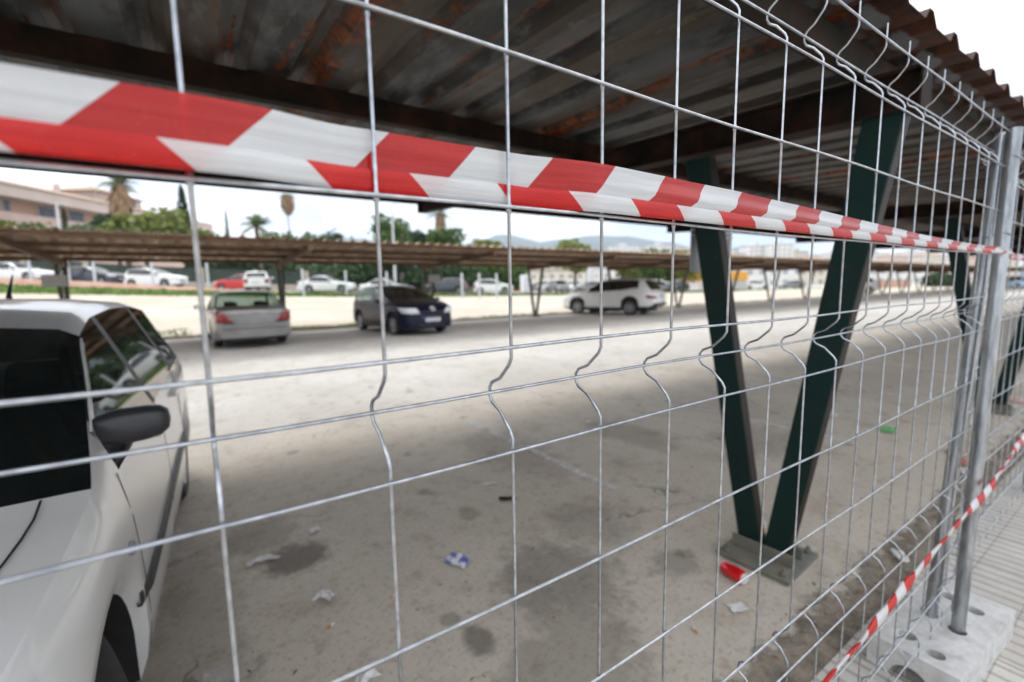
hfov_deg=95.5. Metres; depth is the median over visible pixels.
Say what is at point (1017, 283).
parked car
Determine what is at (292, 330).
kerb
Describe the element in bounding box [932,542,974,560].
wire tie
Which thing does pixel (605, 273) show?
town building
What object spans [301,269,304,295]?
fence post
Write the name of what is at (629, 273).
tree
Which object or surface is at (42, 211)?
window
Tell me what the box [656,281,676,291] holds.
parked car
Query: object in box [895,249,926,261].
town building
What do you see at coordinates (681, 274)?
tree
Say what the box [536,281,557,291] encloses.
parked car
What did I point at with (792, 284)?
parked car
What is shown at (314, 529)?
tissue
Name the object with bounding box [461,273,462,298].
fence post
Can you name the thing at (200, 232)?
tree
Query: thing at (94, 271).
fence post
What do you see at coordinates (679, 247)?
town building
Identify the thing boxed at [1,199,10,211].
window
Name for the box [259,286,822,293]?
road
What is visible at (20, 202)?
apartment building
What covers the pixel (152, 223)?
tree
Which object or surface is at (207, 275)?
fence post
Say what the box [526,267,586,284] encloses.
town building
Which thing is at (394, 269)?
street lamp
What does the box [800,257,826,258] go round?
town building
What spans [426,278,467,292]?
parked car
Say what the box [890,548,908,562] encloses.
tissue
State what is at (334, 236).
tree
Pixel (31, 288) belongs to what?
grass
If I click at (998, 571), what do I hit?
pavement
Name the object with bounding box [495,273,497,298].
fence post
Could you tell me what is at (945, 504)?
fence
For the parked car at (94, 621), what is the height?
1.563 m
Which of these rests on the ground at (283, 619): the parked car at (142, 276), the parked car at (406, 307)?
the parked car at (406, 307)
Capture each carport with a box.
[0,0,1023,585]
[0,225,1023,316]
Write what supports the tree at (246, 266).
on the ground at (283, 619)
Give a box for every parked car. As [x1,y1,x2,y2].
[0,262,54,278]
[0,275,189,681]
[60,266,123,282]
[123,268,187,286]
[194,290,290,346]
[213,274,260,289]
[242,271,273,289]
[296,276,356,291]
[353,285,451,334]
[358,279,409,294]
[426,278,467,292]
[473,279,513,292]
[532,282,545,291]
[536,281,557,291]
[548,280,569,292]
[563,278,666,314]
[563,281,580,291]
[570,281,598,291]
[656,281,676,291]
[667,281,689,290]
[746,280,769,288]
[776,280,805,288]
[822,278,878,293]
[1005,276,1023,287]
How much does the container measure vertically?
2.300 m
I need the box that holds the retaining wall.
[876,280,911,287]
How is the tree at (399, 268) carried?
on the ground at (283, 619)
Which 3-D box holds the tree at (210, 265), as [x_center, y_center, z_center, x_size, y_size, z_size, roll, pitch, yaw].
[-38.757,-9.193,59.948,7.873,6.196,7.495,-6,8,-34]
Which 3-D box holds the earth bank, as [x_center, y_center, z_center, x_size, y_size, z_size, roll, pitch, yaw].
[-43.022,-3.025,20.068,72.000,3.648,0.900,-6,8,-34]
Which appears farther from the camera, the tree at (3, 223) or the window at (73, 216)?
the window at (73, 216)
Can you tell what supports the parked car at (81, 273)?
on the ground at (283, 619)
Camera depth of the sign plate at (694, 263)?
2.67 m
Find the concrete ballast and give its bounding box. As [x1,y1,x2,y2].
[866,580,1015,681]
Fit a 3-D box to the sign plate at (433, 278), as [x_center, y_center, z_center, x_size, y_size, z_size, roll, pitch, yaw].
[-3.002,-2.374,17.727,0.480,0.290,0.210,-6,8,-34]
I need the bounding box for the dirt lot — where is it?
[0,285,971,336]
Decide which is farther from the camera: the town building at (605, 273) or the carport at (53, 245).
the town building at (605, 273)
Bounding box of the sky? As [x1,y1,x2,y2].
[0,0,1023,264]
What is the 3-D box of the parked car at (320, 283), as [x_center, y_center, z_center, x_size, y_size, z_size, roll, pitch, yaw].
[-15.653,-4.821,39.463,4.707,1.429,2.239,-1,7,0]
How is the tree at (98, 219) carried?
on the ground at (283, 619)
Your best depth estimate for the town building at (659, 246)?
360.44 m
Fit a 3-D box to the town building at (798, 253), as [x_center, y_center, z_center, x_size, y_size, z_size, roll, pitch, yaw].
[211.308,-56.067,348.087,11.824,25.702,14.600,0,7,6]
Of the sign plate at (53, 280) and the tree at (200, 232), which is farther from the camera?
the tree at (200, 232)
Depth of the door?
59.96 m
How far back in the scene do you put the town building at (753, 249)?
330.56 m
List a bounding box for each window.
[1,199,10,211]
[36,205,55,218]
[67,210,84,222]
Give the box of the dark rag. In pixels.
[498,496,516,499]
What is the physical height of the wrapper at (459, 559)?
0.013 m
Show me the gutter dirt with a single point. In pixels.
(767, 669)
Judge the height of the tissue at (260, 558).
0.014 m
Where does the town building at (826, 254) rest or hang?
on the ground at (283, 619)
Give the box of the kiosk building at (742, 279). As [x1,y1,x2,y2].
[686,271,747,289]
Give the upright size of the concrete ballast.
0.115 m
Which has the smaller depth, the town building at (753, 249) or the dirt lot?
the dirt lot
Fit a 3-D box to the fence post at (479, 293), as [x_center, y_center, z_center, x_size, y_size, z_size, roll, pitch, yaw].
[-2.598,-4.362,36.984,0.200,2.020,0.190,-6,8,-34]
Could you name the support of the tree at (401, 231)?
on the ground at (283, 619)
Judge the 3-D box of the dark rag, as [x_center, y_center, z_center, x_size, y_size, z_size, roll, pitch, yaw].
[-0.029,1.068,3.167,0.135,0.010,0.057,-1,7,0]
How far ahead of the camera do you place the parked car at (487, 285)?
49.14 m
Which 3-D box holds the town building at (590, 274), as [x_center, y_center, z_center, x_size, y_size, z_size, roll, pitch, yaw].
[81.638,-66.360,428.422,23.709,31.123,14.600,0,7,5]
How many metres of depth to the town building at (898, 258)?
380.62 m
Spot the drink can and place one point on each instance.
(731, 571)
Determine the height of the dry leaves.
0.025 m
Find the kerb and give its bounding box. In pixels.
[163,289,951,339]
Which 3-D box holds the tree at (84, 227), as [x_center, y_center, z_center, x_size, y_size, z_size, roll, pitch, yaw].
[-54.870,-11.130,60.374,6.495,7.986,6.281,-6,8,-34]
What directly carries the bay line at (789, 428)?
on the ground at (283, 619)
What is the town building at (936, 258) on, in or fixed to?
on the ground at (283, 619)
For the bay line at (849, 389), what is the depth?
5.94 m
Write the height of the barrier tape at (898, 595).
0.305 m
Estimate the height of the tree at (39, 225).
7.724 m
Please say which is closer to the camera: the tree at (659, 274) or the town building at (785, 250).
the tree at (659, 274)
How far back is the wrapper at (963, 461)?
3.69 m
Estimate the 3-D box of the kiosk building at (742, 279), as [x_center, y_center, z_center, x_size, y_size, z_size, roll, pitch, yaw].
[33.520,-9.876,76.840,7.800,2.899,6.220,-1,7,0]
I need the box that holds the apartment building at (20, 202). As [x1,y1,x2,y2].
[0,179,212,267]
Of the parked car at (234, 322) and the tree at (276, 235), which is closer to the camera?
the parked car at (234, 322)
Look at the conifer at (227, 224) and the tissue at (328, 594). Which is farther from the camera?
the conifer at (227, 224)
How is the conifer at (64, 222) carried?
on the ground at (283, 619)
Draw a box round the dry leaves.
[247,379,1020,681]
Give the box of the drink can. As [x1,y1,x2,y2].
[719,560,748,584]
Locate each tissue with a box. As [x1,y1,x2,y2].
[245,554,279,566]
[309,525,320,532]
[312,589,334,601]
[354,668,381,681]
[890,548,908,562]
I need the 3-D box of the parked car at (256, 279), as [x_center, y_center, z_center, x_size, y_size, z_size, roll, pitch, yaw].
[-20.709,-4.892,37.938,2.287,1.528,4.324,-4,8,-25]
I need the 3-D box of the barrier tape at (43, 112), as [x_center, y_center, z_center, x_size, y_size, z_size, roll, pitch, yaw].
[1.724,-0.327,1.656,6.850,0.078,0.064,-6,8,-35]
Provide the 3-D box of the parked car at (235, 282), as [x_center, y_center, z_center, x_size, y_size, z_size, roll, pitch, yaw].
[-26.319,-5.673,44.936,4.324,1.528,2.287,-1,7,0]
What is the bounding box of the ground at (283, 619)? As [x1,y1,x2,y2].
[53,283,1023,681]
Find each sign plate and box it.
[40,275,67,286]
[428,275,439,282]
[689,227,732,271]
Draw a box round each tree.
[0,219,25,228]
[14,221,62,256]
[61,223,102,262]
[88,211,122,264]
[89,177,144,264]
[93,207,190,265]
[170,227,219,264]
[181,258,233,268]
[218,259,271,270]
[232,212,278,269]
[259,229,307,264]
[267,264,329,271]
[277,193,297,234]
[295,231,332,266]
[316,227,343,265]
[322,261,399,286]
[367,213,417,280]
[373,265,419,279]
[399,265,488,292]
[407,229,426,265]
[424,210,453,231]
[424,227,466,245]
[470,237,504,245]
[481,266,530,292]
[554,238,591,286]
[614,268,639,277]
[636,247,682,281]
[666,249,701,289]
[919,272,952,286]
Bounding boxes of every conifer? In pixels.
[60,205,70,261]
[175,184,190,227]
[224,208,229,235]
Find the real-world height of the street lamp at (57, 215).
6.102 m
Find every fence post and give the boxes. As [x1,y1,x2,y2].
[27,261,31,278]
[68,261,70,280]
[91,257,96,281]
[149,262,154,284]
[205,263,209,287]
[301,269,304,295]
[344,270,347,294]
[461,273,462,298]
[478,273,480,298]
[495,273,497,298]
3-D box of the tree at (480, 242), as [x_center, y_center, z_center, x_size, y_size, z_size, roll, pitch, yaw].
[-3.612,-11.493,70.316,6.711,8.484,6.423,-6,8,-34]
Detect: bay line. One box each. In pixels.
[466,420,618,489]
[590,383,854,443]
[690,365,937,401]
[761,352,958,374]
[858,346,1002,358]
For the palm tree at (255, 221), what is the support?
on the ground at (283, 619)
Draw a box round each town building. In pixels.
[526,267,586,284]
[587,267,595,281]
[594,267,668,282]
[608,244,638,251]
[645,242,671,252]
[674,246,689,280]
[731,250,745,255]
[731,269,797,285]
[739,242,763,256]
[764,241,794,257]
[794,248,808,257]
[797,270,827,284]
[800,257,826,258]
[813,251,831,258]
[870,271,924,282]
[872,250,890,260]
[876,254,908,261]
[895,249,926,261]
[910,253,946,274]
[967,256,975,277]
[1007,260,1019,275]
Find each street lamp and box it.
[55,203,64,228]
[391,204,397,283]
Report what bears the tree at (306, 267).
on the ground at (283, 619)
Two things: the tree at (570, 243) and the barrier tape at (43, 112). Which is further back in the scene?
the tree at (570, 243)
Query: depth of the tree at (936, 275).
80.96 m
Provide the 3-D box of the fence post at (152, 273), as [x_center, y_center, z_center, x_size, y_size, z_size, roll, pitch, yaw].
[-26.592,-4.981,34.375,0.200,2.020,0.190,-6,8,-34]
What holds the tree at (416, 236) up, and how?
on the ground at (283, 619)
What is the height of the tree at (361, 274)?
4.767 m
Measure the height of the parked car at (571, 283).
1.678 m
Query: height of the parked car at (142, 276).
1.528 m
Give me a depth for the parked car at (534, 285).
74.16 m
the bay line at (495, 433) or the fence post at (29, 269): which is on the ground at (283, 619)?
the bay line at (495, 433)
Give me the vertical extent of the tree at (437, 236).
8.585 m
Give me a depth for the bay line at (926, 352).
9.17 m
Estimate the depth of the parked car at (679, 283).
65.14 m
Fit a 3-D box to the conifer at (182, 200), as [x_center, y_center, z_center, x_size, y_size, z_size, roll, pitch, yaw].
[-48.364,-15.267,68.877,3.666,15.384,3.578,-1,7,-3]
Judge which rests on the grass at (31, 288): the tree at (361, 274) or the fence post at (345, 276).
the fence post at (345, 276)
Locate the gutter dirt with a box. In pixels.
[731,421,1023,681]
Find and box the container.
[520,275,531,292]
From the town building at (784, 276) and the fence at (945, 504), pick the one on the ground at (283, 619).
the town building at (784, 276)
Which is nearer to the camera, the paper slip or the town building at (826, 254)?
the paper slip
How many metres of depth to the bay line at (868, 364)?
7.87 m
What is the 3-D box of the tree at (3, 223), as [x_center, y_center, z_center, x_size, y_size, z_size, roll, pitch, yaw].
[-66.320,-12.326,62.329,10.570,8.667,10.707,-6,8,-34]
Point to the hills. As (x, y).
(593, 241)
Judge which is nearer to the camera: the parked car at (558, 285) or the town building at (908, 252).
the parked car at (558, 285)
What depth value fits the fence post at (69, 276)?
34.36 m
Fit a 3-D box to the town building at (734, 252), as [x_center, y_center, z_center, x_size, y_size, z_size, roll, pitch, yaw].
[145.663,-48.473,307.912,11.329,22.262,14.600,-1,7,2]
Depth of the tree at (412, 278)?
57.70 m
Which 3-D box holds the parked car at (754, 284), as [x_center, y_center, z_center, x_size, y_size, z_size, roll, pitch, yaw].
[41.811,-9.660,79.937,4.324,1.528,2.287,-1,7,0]
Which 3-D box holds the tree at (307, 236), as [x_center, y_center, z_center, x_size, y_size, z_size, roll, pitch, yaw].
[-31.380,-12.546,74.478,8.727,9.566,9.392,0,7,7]
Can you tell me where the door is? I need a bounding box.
[524,277,528,290]
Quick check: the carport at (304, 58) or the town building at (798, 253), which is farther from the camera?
the town building at (798, 253)
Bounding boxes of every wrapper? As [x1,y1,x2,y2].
[442,552,469,568]
[880,426,895,432]
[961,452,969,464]
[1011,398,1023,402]
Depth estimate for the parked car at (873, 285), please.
46.10 m
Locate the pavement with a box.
[811,457,1023,681]
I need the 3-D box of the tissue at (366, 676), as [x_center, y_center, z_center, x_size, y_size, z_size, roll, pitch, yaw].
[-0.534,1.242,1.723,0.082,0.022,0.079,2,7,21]
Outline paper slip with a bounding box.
[725,601,748,612]
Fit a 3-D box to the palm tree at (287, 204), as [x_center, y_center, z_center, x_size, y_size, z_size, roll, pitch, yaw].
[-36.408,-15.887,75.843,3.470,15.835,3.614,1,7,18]
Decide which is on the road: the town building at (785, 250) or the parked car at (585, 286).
the parked car at (585, 286)
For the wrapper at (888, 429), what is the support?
on the ground at (283, 619)
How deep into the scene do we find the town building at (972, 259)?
363.77 m
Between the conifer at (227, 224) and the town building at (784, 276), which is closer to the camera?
the conifer at (227, 224)
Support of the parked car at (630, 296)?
on the ground at (283, 619)
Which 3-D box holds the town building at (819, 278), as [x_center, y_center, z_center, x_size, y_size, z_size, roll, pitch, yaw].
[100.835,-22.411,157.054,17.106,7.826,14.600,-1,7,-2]
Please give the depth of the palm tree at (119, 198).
59.67 m
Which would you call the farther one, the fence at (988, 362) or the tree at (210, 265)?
the tree at (210, 265)
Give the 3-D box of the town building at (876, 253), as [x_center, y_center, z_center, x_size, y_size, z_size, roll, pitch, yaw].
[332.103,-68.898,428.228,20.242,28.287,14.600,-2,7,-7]
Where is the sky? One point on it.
(994, 29)
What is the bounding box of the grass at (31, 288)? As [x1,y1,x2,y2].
[0,283,821,336]
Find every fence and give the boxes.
[0,0,1023,681]
[0,260,489,292]
[923,132,1023,617]
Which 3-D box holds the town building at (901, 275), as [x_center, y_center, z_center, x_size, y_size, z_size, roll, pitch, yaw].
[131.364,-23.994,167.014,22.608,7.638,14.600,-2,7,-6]
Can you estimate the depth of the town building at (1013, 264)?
300.06 m
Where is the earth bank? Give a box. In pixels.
[0,278,296,292]
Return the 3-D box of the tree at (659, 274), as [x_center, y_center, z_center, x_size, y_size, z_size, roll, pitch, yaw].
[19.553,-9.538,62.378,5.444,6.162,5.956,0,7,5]
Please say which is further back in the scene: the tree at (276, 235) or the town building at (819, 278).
the town building at (819, 278)
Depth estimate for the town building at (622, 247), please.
380.29 m
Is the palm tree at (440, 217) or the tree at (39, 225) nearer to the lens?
the tree at (39, 225)
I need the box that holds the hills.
[301,234,1023,282]
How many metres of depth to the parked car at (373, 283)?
38.69 m
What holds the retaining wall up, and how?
on the dirt lot
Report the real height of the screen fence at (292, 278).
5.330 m
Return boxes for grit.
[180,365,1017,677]
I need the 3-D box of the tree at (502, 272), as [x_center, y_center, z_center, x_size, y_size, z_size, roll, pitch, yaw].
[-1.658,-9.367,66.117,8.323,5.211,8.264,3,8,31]
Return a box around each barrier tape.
[0,62,1023,260]
[822,433,1023,681]
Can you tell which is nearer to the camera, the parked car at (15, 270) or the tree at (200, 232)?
the parked car at (15, 270)

